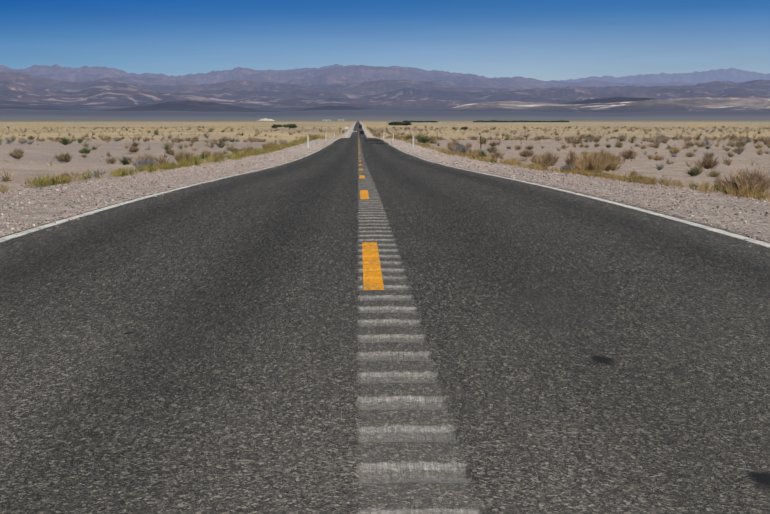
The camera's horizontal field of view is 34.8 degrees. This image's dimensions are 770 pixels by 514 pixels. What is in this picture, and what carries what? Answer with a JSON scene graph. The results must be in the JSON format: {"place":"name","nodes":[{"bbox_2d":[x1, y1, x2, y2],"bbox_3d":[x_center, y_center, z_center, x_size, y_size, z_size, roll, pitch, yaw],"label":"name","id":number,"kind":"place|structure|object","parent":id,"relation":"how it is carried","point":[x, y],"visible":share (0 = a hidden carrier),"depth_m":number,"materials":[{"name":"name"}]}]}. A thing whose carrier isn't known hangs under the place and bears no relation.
{"place":"outdoors","nodes":[
{"label":"outdoors","id":0,"kind":"place"},
{"bbox_2d":[0,121,357,513],"bbox_3d":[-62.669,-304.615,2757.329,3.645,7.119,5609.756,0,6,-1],"label":"road","id":1,"kind":"structure","parent":0,"point":[189,349],"depth_m":5.77,"materials":[{"name":"grey asphalt"}]},
{"bbox_2d":[0,100,441,111],"bbox_3d":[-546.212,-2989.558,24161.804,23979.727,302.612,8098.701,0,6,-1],"label":"mountains","id":2,"kind":"structure","parent":0,"point":[91,107],"depth_m":23587.29,"materials":[{"name":"grey stone"}]},
{"bbox_2d":[0,97,653,111],"bbox_3d":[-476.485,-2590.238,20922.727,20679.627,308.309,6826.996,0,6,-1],"label":"hills","id":3,"kind":"structure","parent":0,"point":[196,106],"depth_m":20668.52,"materials":[{"name":"grey stone"}]},
{"bbox_2d":[98,73,594,89],"bbox_3d":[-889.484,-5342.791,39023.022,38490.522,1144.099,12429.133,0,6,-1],"label":"mountains","id":4,"kind":"structure","parent":0,"point":[328,78],"depth_m":39654.62,"materials":[{"name":"stone"}]},
{"bbox_2d":[0,64,697,88],"bbox_3d":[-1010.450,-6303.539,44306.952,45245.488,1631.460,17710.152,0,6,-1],"label":"mountains","id":5,"kind":"structure","parent":0,"point":[212,77],"depth_m":44634.72,"materials":[{"name":"stone"}]},
{"bbox_2d":[0,109,769,241],"bbox_3d":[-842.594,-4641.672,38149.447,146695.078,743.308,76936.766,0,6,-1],"label":"ground","id":6,"kind":"structure","parent":0,"point":[37,121],"depth_m":173.16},
{"bbox_2d":[257,118,273,120],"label":"spoil heap","id":7,"kind":"object","parent":6,"relation":"on","point":[265,119],"visible":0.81,"depth_m":5935.36,"materials":[{"name":"white"}]},
{"bbox_2d":[271,124,281,128],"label":"tree","id":8,"kind":"object","parent":6,"relation":"on","point":[275,126],"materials":[{"name":"green plant"}]},
{"bbox_2d":[282,124,297,129],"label":"tree","id":9,"kind":"object","parent":6,"relation":"on","point":[290,125],"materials":[{"name":"green plant"}]},
{"bbox_2d":[176,141,520,165],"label":"grass","id":10,"kind":"structure","parent":6,"relation":"on","point":[196,161],"depth_m":73.42,"materials":[{"name":"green plant"}]},
{"bbox_2d":[292,134,417,144],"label":"grass","id":11,"kind":"structure","parent":6,"relation":"on","point":[314,137],"depth_m":189.69,"materials":[{"name":"yellow plant"}]},
{"bbox_2d":[157,150,553,171],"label":"stones","id":12,"kind":"object","parent":6,"relation":"on","point":[295,156],"visible":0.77,"depth_m":64.25,"materials":[{"name":"grey gravel"}]},
{"bbox_2d":[282,138,429,150],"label":"stones","id":13,"kind":"object","parent":6,"relation":"on","point":[391,139],"visible":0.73,"depth_m":153.15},
{"bbox_2d":[260,150,462,168],"bbox_3d":[-1.531,-6.390,77.193,7.552,0.964,64.829,0,6,-1],"label":"edge grit","id":14,"kind":"object","parent":6,"relation":"on","point":[316,152],"visible":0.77,"depth_m":62.41,"materials":[{"name":"gravel"}]},
{"bbox_2d":[0,165,768,199],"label":"soil stones","id":15,"kind":"object","parent":6,"relation":"on","point":[525,167],"visible":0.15,"depth_m":48.91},
{"bbox_2d":[0,138,769,180],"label":"shrubs","id":16,"kind":"object","parent":6,"relation":"on","point":[547,160],"visible":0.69,"depth_m":86.40,"materials":[{"name":"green plant"}]},
{"bbox_2d":[0,158,769,201],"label":"grass","id":17,"kind":"structure","parent":6,"relation":"on","point":[120,172],"depth_m":30.34,"materials":[{"name":"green plant"}]},
{"bbox_2d":[0,148,769,195],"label":"shrubs","id":18,"kind":"object","parent":6,"relation":"on","point":[603,161],"visible":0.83,"depth_m":41.95,"materials":[{"name":"brown plant"}]},
{"bbox_2d":[0,125,769,140],"bbox_3d":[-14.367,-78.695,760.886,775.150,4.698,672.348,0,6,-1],"label":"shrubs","id":19,"kind":"object","parent":6,"relation":"on","point":[156,132],"visible":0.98,"depth_m":709.02,"materials":[{"name":"green plant"}]},
{"bbox_2d":[0,145,769,171],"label":"soil stones","id":20,"kind":"object","parent":6,"relation":"on","point":[445,147],"visible":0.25,"depth_m":97.13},
{"bbox_2d":[0,168,769,236],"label":"stones","id":21,"kind":"object","parent":6,"relation":"on","point":[239,171],"visible":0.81,"depth_m":23.79,"materials":[{"name":"grey gravel"}]},
{"bbox_2d":[1,133,769,150],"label":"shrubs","id":22,"kind":"object","parent":6,"relation":"on","point":[566,139],"visible":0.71,"depth_m":210.49,"materials":[{"name":"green plant"}]},
{"bbox_2d":[10,168,769,247],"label":"edge grit","id":23,"kind":"object","parent":6,"relation":"on","point":[33,225],"visible":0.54,"depth_m":16.77,"materials":[{"name":"gravel"}]},
{"bbox_2d":[387,121,404,125],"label":"tree","id":24,"kind":"object","parent":6,"relation":"on","point":[396,123],"visible":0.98,"depth_m":1480.91,"materials":[{"name":"green plant"}]},
{"bbox_2d":[437,97,769,112],"bbox_3d":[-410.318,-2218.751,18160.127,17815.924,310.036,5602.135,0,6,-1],"label":"badlands","id":25,"kind":"structure","parent":6,"relation":"on","point":[710,104],"depth_m":17679.58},
{"bbox_2d":[0,79,769,100],"bbox_3d":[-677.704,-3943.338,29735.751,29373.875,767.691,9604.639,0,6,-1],"label":"mountains","id":26,"kind":"structure","parent":0,"point":[554,93],"depth_m":29857.90,"materials":[{"name":"stone"}]},
{"bbox_2d":[0,71,769,94],"bbox_3d":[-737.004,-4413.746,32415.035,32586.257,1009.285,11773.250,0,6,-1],"label":"mountains","id":27,"kind":"structure","parent":0,"point":[378,87],"depth_m":32287.21,"materials":[{"name":"stone"}]},
{"bbox_2d":[0,89,769,108],"bbox_3d":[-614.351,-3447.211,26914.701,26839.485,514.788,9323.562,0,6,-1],"label":"mountains","id":28,"kind":"structure","parent":0,"point":[112,97],"depth_m":26429.91,"materials":[{"name":"stone"}]},
{"bbox_2d":[0,0,769,80],"label":"sky","id":29,"kind":"structure","parent":0,"point":[544,40],"materials":[{"name":"blue"}]},
{"bbox_2d":[356,133,484,513],"bbox_3d":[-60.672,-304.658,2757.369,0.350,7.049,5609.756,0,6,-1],"label":"rumble strip","id":30,"kind":"object","parent":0,"point":[411,457],"visible":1,"depth_m":4.69,"materials":[{"name":"asphalt"}]},
{"bbox_2d":[358,121,769,513],"bbox_3d":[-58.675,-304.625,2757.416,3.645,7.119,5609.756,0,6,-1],"label":"road","id":31,"kind":"structure","parent":0,"point":[598,355],"depth_m":6.04,"materials":[{"name":"grey asphalt"}]},
{"bbox_2d":[559,68,769,83],"bbox_3d":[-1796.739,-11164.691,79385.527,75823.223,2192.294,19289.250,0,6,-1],"label":"faint mountains","id":32,"kind":"structure","parent":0,"point":[734,75],"depth_m":79497.58,"materials":[{"name":"stone"}]}
]}

